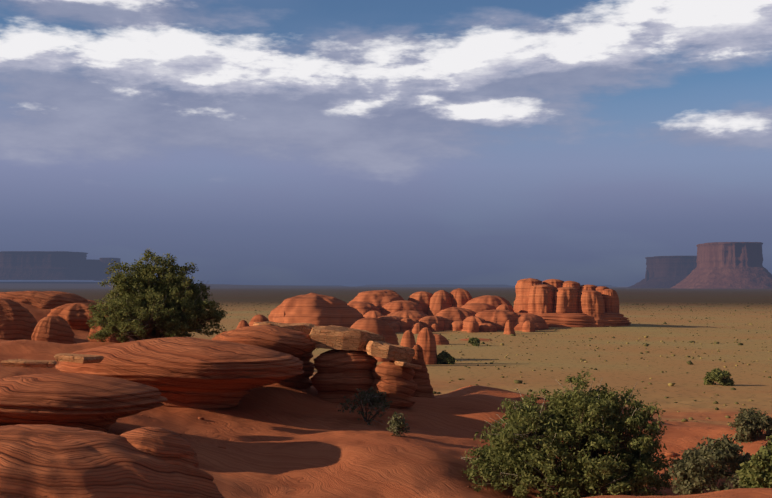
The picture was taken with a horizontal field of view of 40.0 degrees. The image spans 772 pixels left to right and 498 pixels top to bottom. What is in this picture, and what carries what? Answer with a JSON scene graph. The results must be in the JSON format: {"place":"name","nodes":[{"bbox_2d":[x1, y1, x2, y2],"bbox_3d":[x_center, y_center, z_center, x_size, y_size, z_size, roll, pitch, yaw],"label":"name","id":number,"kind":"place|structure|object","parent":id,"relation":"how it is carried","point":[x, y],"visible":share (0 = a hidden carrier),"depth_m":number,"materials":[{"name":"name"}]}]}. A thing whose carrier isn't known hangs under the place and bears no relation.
{"place":"outdoors","nodes":[
{"label":"outdoors","id":0,"kind":"place"},
{"bbox_2d":[277,285,341,285],"bbox_3d":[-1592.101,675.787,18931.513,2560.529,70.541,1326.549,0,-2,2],"label":"mesa","id":1,"kind":"structure","parent":0,"point":[309,285],"depth_m":18537.14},
{"bbox_2d":[0,282,771,497],"bbox_3d":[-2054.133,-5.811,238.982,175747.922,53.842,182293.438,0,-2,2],"label":"terrain","id":2,"kind":"structure","parent":0,"point":[301,443],"depth_m":35.77,"materials":[{"name":"orange sand"}]},
{"bbox_2d":[0,298,37,339],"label":"rock outcrop","id":3,"kind":"object","parent":2,"relation":"on","point":[18,321],"visible":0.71,"depth_m":47.87,"materials":[{"name":"stone"}]},
{"bbox_2d":[0,359,56,367],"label":"cap rock","id":4,"kind":"object","parent":2,"relation":"on","point":[29,363],"visible":1,"depth_m":24.75,"materials":[{"name":"brown stone"}]},
{"bbox_2d":[0,291,89,307],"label":"rock outcrop","id":5,"kind":"object","parent":2,"relation":"on","point":[46,299],"visible":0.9,"depth_m":55.43,"materials":[{"name":"stone"}]},
{"bbox_2d":[0,251,90,279],"bbox_3d":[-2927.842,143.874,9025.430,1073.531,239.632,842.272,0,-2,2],"label":"mesa","id":6,"kind":"structure","parent":2,"relation":"on","point":[37,265],"depth_m":8778.53,"materials":[{"name":"stone"}]},
{"bbox_2d":[31,315,75,343],"bbox_3d":[-13.979,3.858,44.743,2.145,2.106,1.624,0,-2,2],"label":"rock outcrop","id":7,"kind":"object","parent":2,"relation":"on","point":[56,329],"visible":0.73,"depth_m":44.28,"materials":[{"name":"stone"}]},
{"bbox_2d":[47,303,103,329],"bbox_3d":[-15.271,3.556,52.754,3.142,1.764,2.267,0,-2,-13],"label":"rock outcrop","id":8,"kind":"object","parent":2,"relation":"on","point":[76,316],"visible":0.52,"depth_m":51.92,"materials":[{"name":"stone"}]},
{"bbox_2d":[57,259,101,279],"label":"mesa","id":9,"kind":"structure","parent":2,"relation":"on","point":[90,268],"depth_m":8905.84,"materials":[{"name":"stone"}]},
{"bbox_2d":[0,373,167,432],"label":"rock shelf","id":10,"kind":"object","parent":2,"relation":"on","point":[93,402],"visible":0.85,"depth_m":22.22,"materials":[{"name":"stone"}]},
{"bbox_2d":[93,258,120,280],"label":"mesa","id":11,"kind":"structure","parent":2,"relation":"on","point":[104,263],"depth_m":8889.19,"materials":[{"name":"stone"}]},
{"bbox_2d":[88,320,128,342],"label":"rock outcrop","id":12,"kind":"object","parent":2,"relation":"on","point":[109,338],"visible":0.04,"depth_m":47.69,"materials":[{"name":"stone"}]},
{"bbox_2d":[0,424,223,497],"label":"rock","id":13,"kind":"object","parent":2,"relation":"on","point":[46,461],"visible":0.85,"depth_m":15.45,"materials":[{"name":"stone"}]},
{"bbox_2d":[86,249,227,342],"bbox_3d":[-7.514,1.756,34.892,4.559,3.564,5.031,0,-2,2],"label":"juniper tree","id":14,"kind":"object","parent":2,"relation":"on","point":[152,305],"visible":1,"depth_m":34.30,"materials":[{"name":"green plant"}]},
{"bbox_2d":[120,427,198,468],"bbox_3d":[-3.779,3.705,16.873,1.740,1.741,1.744,0,-2,2],"label":"rock lobe","id":15,"kind":"object","parent":2,"relation":"on","point":[170,446],"visible":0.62,"depth_m":16.51,"materials":[{"name":"stone"}]},
{"bbox_2d":[55,337,303,408],"bbox_3d":[-5.735,3.376,29.270,7.064,1.905,4.522,0,-2,2],"label":"rock formation","id":16,"kind":"object","parent":2,"relation":"on","point":[186,372],"visible":0.81,"depth_m":27.73,"materials":[{"name":"stone"}]},
{"bbox_2d":[54,353,103,363],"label":"cap rock","id":17,"kind":"object","parent":16,"relation":"on","point":[77,358],"visible":1,"depth_m":26.07,"materials":[{"name":"brown stone"}]},
{"bbox_2d":[236,320,248,328],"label":"outcrop rock","id":18,"kind":"object","parent":2,"relation":"on","point":[242,323],"visible":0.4,"depth_m":108.26,"materials":[{"name":"stone"}]},
{"bbox_2d":[249,314,268,325],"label":"outcrop rock","id":19,"kind":"object","parent":2,"relation":"on","point":[259,318],"visible":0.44,"depth_m":118.09,"materials":[{"name":"stone"}]},
{"bbox_2d":[271,352,314,388],"bbox_3d":[-3.200,3.614,33.037,1.968,1.432,1.702,0,-2,2],"label":"pedestal rock","id":20,"kind":"object","parent":2,"relation":"on","point":[303,381],"visible":0.1,"depth_m":32.53,"materials":[{"name":"stone"}]},
{"bbox_2d":[212,325,315,356],"bbox_3d":[-3.705,2.989,32.042,3.451,1.385,2.738,0,-2,2],"label":"rock slab","id":21,"kind":"object","parent":20,"relation":"on","point":[295,343],"visible":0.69,"depth_m":31.18,"materials":[{"name":"stone"}]},
{"bbox_2d":[253,321,315,334],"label":"cap rock","id":22,"kind":"object","parent":21,"relation":"on","point":[306,328],"visible":0.31,"depth_m":32.76,"materials":[{"name":"brown stone"}]},
{"bbox_2d":[268,293,362,327],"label":"dome rock","id":23,"kind":"object","parent":2,"relation":"on","point":[318,309],"visible":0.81,"depth_m":251.05,"materials":[{"name":"stone"}]},
{"bbox_2d":[310,349,377,404],"bbox_3d":[-1.217,3.852,32.128,2.148,1.729,1.744,0,-2,2],"label":"pedestal rock","id":24,"kind":"object","parent":2,"relation":"on","point":[338,376],"visible":0.75,"depth_m":31.48,"materials":[{"name":"stone"}]},
{"bbox_2d":[310,325,384,350],"bbox_3d":[-1.173,2.728,32.158,2.243,0.658,1.326,6,0,8],"label":"cap rock","id":25,"kind":"object","parent":24,"relation":"on","point":[336,337],"visible":0.88,"depth_m":31.61,"materials":[{"name":"brown stone"}]},
{"bbox_2d":[347,301,381,314],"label":"dome rock","id":26,"kind":"object","parent":2,"relation":"on","point":[362,308],"visible":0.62,"depth_m":280.57,"materials":[{"name":"stone"}]},
{"bbox_2d":[338,386,392,424],"bbox_3d":[-0.611,4.365,29.509,1.625,1.095,1.398,0,-2,2],"label":"bare shrub","id":27,"kind":"object","parent":2,"relation":"on","point":[373,398],"visible":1,"depth_m":29.50,"materials":[{"name":"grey plant"}]},
{"bbox_2d":[363,311,383,317],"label":"dome rock","id":28,"kind":"object","parent":2,"relation":"on","point":[374,314],"visible":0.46,"depth_m":269.60,"materials":[{"name":"stone"}]},
{"bbox_2d":[350,317,398,361],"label":"outcrop rock","id":29,"kind":"object","parent":2,"relation":"on","point":[385,329],"visible":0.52,"depth_m":147.42,"materials":[{"name":"stone"}]},
{"bbox_2d":[349,290,403,308],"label":"dome rock","id":30,"kind":"object","parent":2,"relation":"on","point":[379,299],"visible":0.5,"depth_m":295.04,"materials":[{"name":"stone"}]},
{"bbox_2d":[378,315,402,322],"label":"dome rock","id":31,"kind":"object","parent":2,"relation":"on","point":[389,319],"visible":0.33,"depth_m":262.89,"materials":[{"name":"stone"}]},
{"bbox_2d":[372,360,417,406],"bbox_3d":[0.257,3.997,31.636,1.373,1.350,1.086,0,-2,2],"label":"pedestal rock","id":32,"kind":"object","parent":2,"relation":"on","point":[397,384],"visible":0.73,"depth_m":31.20,"materials":[{"name":"stone"}]},
{"bbox_2d":[366,341,414,362],"bbox_3d":[0.127,3.062,31.648,1.470,0.495,1.061,12,-2,-15],"label":"cap rock","id":33,"kind":"object","parent":32,"relation":"on","point":[386,350],"visible":0.88,"depth_m":31.22,"materials":[{"name":"brown stone"}]},
{"bbox_2d":[394,361,421,369],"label":"cap rock","id":34,"kind":"object","parent":32,"relation":"on","point":[408,365],"visible":1,"depth_m":30.93,"materials":[{"name":"brown stone"}]},
{"bbox_2d":[389,322,400,332],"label":"dome","id":35,"kind":"structure","parent":2,"relation":"on","point":[396,327],"depth_m":258.54,"materials":[{"name":"stone"}]},
{"bbox_2d":[386,411,409,436],"bbox_3d":[0.329,4.406,26.606,0.597,0.674,0.726,1,-2,-27],"label":"dry shrub","id":36,"kind":"object","parent":2,"relation":"on","point":[397,424],"visible":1,"depth_m":26.49,"materials":[{"name":"green plant"}]},
{"bbox_2d":[380,300,422,315],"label":"dome rock","id":37,"kind":"object","parent":2,"relation":"on","point":[393,306],"visible":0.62,"depth_m":282.19,"materials":[{"name":"stone"}]},
{"bbox_2d":[386,310,427,320],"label":"dome rock","id":38,"kind":"object","parent":2,"relation":"on","point":[413,315],"visible":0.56,"depth_m":268.49,"materials":[{"name":"stone"}]},
{"bbox_2d":[400,318,413,331],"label":"dome","id":39,"kind":"structure","parent":2,"relation":"on","point":[406,324],"depth_m":259.01,"materials":[{"name":"stone"}]},
{"bbox_2d":[400,330,415,347],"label":"outcrop rock","id":40,"kind":"object","parent":2,"relation":"on","point":[408,339],"visible":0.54,"depth_m":133.69,"materials":[{"name":"stone"}]},
{"bbox_2d":[412,323,423,333],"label":"boulder","id":41,"kind":"object","parent":2,"relation":"on","point":[417,328],"visible":0.71,"depth_m":253.13,"materials":[{"name":"stone"}]},
{"bbox_2d":[408,291,432,314],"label":"dome rock","id":42,"kind":"object","parent":2,"relation":"on","point":[421,299],"visible":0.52,"depth_m":299.20,"materials":[{"name":"stone"}]},
{"bbox_2d":[410,344,434,397],"bbox_3d":[1.020,3.914,34.076,1.128,1.715,1.133,0,-2,2],"label":"cone rock","id":43,"kind":"object","parent":2,"relation":"on","point":[421,379],"visible":0.67,"depth_m":33.77,"materials":[{"name":"stone"}]},
{"bbox_2d":[416,327,436,364],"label":"outcrop rock","id":44,"kind":"object","parent":2,"relation":"on","point":[426,341],"visible":0.71,"depth_m":138.12,"materials":[{"name":"stone"}]},
{"bbox_2d":[419,316,445,330],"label":"dome rock","id":45,"kind":"object","parent":2,"relation":"on","point":[429,321],"visible":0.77,"depth_m":264.33,"materials":[{"name":"stone"}]},
{"bbox_2d":[431,324,438,331],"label":"boulder","id":46,"kind":"object","parent":2,"relation":"on","point":[434,328],"visible":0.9,"depth_m":260.33,"materials":[{"name":"stone"}]},
{"bbox_2d":[428,290,452,315],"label":"dome rock","id":47,"kind":"object","parent":2,"relation":"on","point":[440,300],"visible":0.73,"depth_m":296.87,"materials":[{"name":"stone"}]},
{"bbox_2d":[433,334,448,344],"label":"outcrop rock","id":48,"kind":"object","parent":2,"relation":"on","point":[440,339],"visible":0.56,"depth_m":202.78,"materials":[{"name":"stone"}]},
{"bbox_2d":[141,385,745,497],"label":"pebbles","id":49,"kind":"object","parent":2,"relation":"on","point":[667,454],"visible":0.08,"depth_m":27.78,"materials":[{"name":"stone"}]},
{"bbox_2d":[437,350,454,364],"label":"shrub","id":50,"kind":"object","parent":2,"relation":"on","point":[443,357],"visible":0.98,"depth_m":138.41,"materials":[{"name":"green plant"}]},
{"bbox_2d":[435,307,475,330],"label":"dome rock","id":51,"kind":"object","parent":2,"relation":"on","point":[450,315],"visible":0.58,"depth_m":268.82,"materials":[{"name":"stone"}]},
{"bbox_2d":[451,320,462,330],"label":"boulder","id":52,"kind":"object","parent":2,"relation":"on","point":[457,325],"visible":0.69,"depth_m":264.36,"materials":[{"name":"stone"}]},
{"bbox_2d":[450,288,472,307],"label":"dome rock","id":53,"kind":"object","parent":2,"relation":"on","point":[459,297],"visible":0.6,"depth_m":297.90,"materials":[{"name":"stone"}]},
{"bbox_2d":[467,321,479,332],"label":"boulder","id":54,"kind":"object","parent":2,"relation":"on","point":[472,326],"visible":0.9,"depth_m":258.19,"materials":[{"name":"stone"}]},
{"bbox_2d":[468,337,479,345],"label":"shrub","id":55,"kind":"object","parent":2,"relation":"on","point":[475,341],"visible":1,"depth_m":197.87,"materials":[{"name":"green plant"}]},
{"bbox_2d":[462,316,486,330],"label":"dome rock","id":56,"kind":"object","parent":2,"relation":"on","point":[467,320],"visible":0.48,"depth_m":263.42,"materials":[{"name":"stone"}]},
{"bbox_2d":[461,338,491,340],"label":"outcrop rock","id":57,"kind":"object","parent":2,"relation":"on","point":[482,339],"visible":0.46,"depth_m":222.14,"materials":[{"name":"stone"}]},
{"bbox_2d":[460,303,495,313],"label":"dome rock","id":58,"kind":"object","parent":2,"relation":"on","point":[476,308],"visible":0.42,"depth_m":281.33,"materials":[{"name":"stone"}]},
{"bbox_2d":[193,302,771,424],"bbox_3d":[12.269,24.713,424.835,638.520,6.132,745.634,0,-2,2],"label":"scrub bushes","id":59,"kind":"object","parent":2,"relation":"on","point":[669,384],"visible":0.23,"depth_m":186.17,"materials":[{"name":"green plant"}]},
{"bbox_2d":[479,323,496,331],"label":"boulder","id":60,"kind":"object","parent":2,"relation":"on","point":[486,327],"visible":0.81,"depth_m":259.98,"materials":[{"name":"stone"}]},
{"bbox_2d":[466,295,512,307],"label":"dome rock","id":61,"kind":"object","parent":2,"relation":"on","point":[495,301],"visible":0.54,"depth_m":292.66,"materials":[{"name":"stone"}]},
{"bbox_2d":[474,309,518,330],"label":"dome rock","id":62,"kind":"object","parent":2,"relation":"on","point":[498,319],"visible":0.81,"depth_m":266.59,"materials":[{"name":"stone"}]},
{"bbox_2d":[496,304,513,311],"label":"dome rock","id":63,"kind":"object","parent":2,"relation":"on","point":[505,307],"visible":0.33,"depth_m":279.83,"materials":[{"name":"stone"}]},
{"bbox_2d":[504,320,514,333],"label":"rock spire","id":64,"kind":"structure","parent":2,"relation":"on","point":[509,328],"depth_m":251.73,"materials":[{"name":"stone"}]},
{"bbox_2d":[513,278,541,312],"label":"pillar rock","id":65,"kind":"object","parent":2,"relation":"on","point":[522,288],"visible":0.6,"depth_m":283.11,"materials":[{"name":"stone"}]},
{"bbox_2d":[522,320,534,331],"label":"boulder","id":66,"kind":"object","parent":2,"relation":"on","point":[528,326],"visible":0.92,"depth_m":260.26,"materials":[{"name":"stone"}]},
{"bbox_2d":[513,313,548,330],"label":"dome rock","id":67,"kind":"object","parent":2,"relation":"on","point":[539,322],"visible":0.73,"depth_m":266.44,"materials":[{"name":"stone"}]},
{"bbox_2d":[528,284,554,323],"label":"pillar rock","id":68,"kind":"object","parent":2,"relation":"on","point":[541,300],"visible":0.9,"depth_m":276.89,"materials":[{"name":"stone"}]},
{"bbox_2d":[542,279,563,289],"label":"pillar rock","id":69,"kind":"object","parent":2,"relation":"on","point":[555,283],"visible":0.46,"depth_m":285.00,"materials":[{"name":"stone"}]},
{"bbox_2d":[553,287,578,313],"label":"pillar rock","id":70,"kind":"object","parent":2,"relation":"on","point":[565,299],"visible":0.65,"depth_m":275.76,"materials":[{"name":"stone"}]},
{"bbox_2d":[560,281,580,290],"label":"pillar rock","id":71,"kind":"object","parent":2,"relation":"on","point":[574,284],"visible":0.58,"depth_m":284.00,"materials":[{"name":"stone"}]},
{"bbox_2d":[461,369,680,497],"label":"bush","id":72,"kind":"object","parent":2,"relation":"on","point":[596,425],"visible":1,"depth_m":22.32,"materials":[{"name":"green plant"}]},
{"bbox_2d":[517,313,630,326],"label":"rock base","id":73,"kind":"object","parent":2,"relation":"on","point":[576,319],"visible":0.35,"depth_m":274.31,"materials":[{"name":"stone"}]},
{"bbox_2d":[580,285,596,290],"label":"pillar rock","id":74,"kind":"object","parent":2,"relation":"on","point":[587,287],"visible":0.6,"depth_m":283.45,"materials":[{"name":"stone"}]},
{"bbox_2d":[578,290,604,326],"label":"pillar rock","id":75,"kind":"object","parent":2,"relation":"on","point":[590,302],"visible":0.77,"depth_m":274.91,"materials":[{"name":"stone"}]},
{"bbox_2d":[595,286,608,293],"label":"pillar rock","id":76,"kind":"object","parent":2,"relation":"on","point":[600,288],"visible":0.21,"depth_m":282.55,"materials":[{"name":"stone"}]},
{"bbox_2d":[602,289,619,312],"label":"pillar rock","id":77,"kind":"object","parent":2,"relation":"on","point":[611,300],"visible":0.56,"depth_m":279.99,"materials":[{"name":"stone"}]},
{"bbox_2d":[644,270,648,282],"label":"butte","id":78,"kind":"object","parent":2,"relation":"on","point":[646,276],"depth_m":7804.61,"materials":[{"name":"stone"}]},
{"bbox_2d":[627,256,696,287],"bbox_3d":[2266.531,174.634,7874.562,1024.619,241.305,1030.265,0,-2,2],"label":"mesa","id":79,"kind":"structure","parent":2,"relation":"on","point":[667,271],"depth_m":7624.47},
{"bbox_2d":[669,446,724,480],"bbox_3d":[7.434,5.184,25.236,1.283,0.995,1.493,-1,-2,30],"label":"shrub","id":80,"kind":"object","parent":2,"relation":"on","point":[685,451],"visible":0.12,"depth_m":25.20,"materials":[{"name":"green plant"}]},
{"bbox_2d":[668,434,754,494],"bbox_3d":[6.491,4.383,20.433,2.042,1.691,1.947,-1,-2,15],"label":"shrub","id":81,"kind":"object","parent":2,"relation":"on","point":[691,476],"visible":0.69,"depth_m":20.08,"materials":[{"name":"green plant"}]},
{"bbox_2d":[703,368,734,385],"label":"shrub","id":82,"kind":"object","parent":2,"relation":"on","point":[719,376],"visible":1,"depth_m":103.64,"materials":[{"name":"green plant"}]},
{"bbox_2d":[671,242,771,288],"bbox_3d":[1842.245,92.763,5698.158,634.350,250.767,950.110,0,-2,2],"label":"butte","id":83,"kind":"object","parent":2,"relation":"on","point":[729,265],"visible":1,"depth_m":5497.64,"materials":[{"name":"brown stone"}]},
{"bbox_2d":[728,407,771,442],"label":"shrub","id":84,"kind":"object","parent":2,"relation":"on","point":[749,424],"visible":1,"depth_m":28.37,"materials":[{"name":"green plant"}]},
{"bbox_2d":[735,435,771,487],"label":"shrub","id":85,"kind":"object","parent":2,"relation":"on","point":[757,473],"visible":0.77,"depth_m":18.01,"materials":[{"name":"green plant"}]},
{"bbox_2d":[0,0,771,285],"label":"sky","id":86,"kind":"structure","parent":0,"point":[245,142],"materials":[{"name":"blue"}]},
{"bbox_2d":[357,284,514,286],"bbox_3d":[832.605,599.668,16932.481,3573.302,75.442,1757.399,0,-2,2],"label":"mesa","id":87,"kind":"structure","parent":0,"point":[433,285],"depth_m":16431.52,"materials":[{"name":"stone"}]},
{"bbox_2d":[595,285,616,286],"bbox_3d":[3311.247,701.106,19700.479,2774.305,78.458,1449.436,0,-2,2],"label":"mesa","id":88,"kind":"structure","parent":0,"point":[606,285],"depth_m":19321.52,"materials":[{"name":"stone"}]}
]}

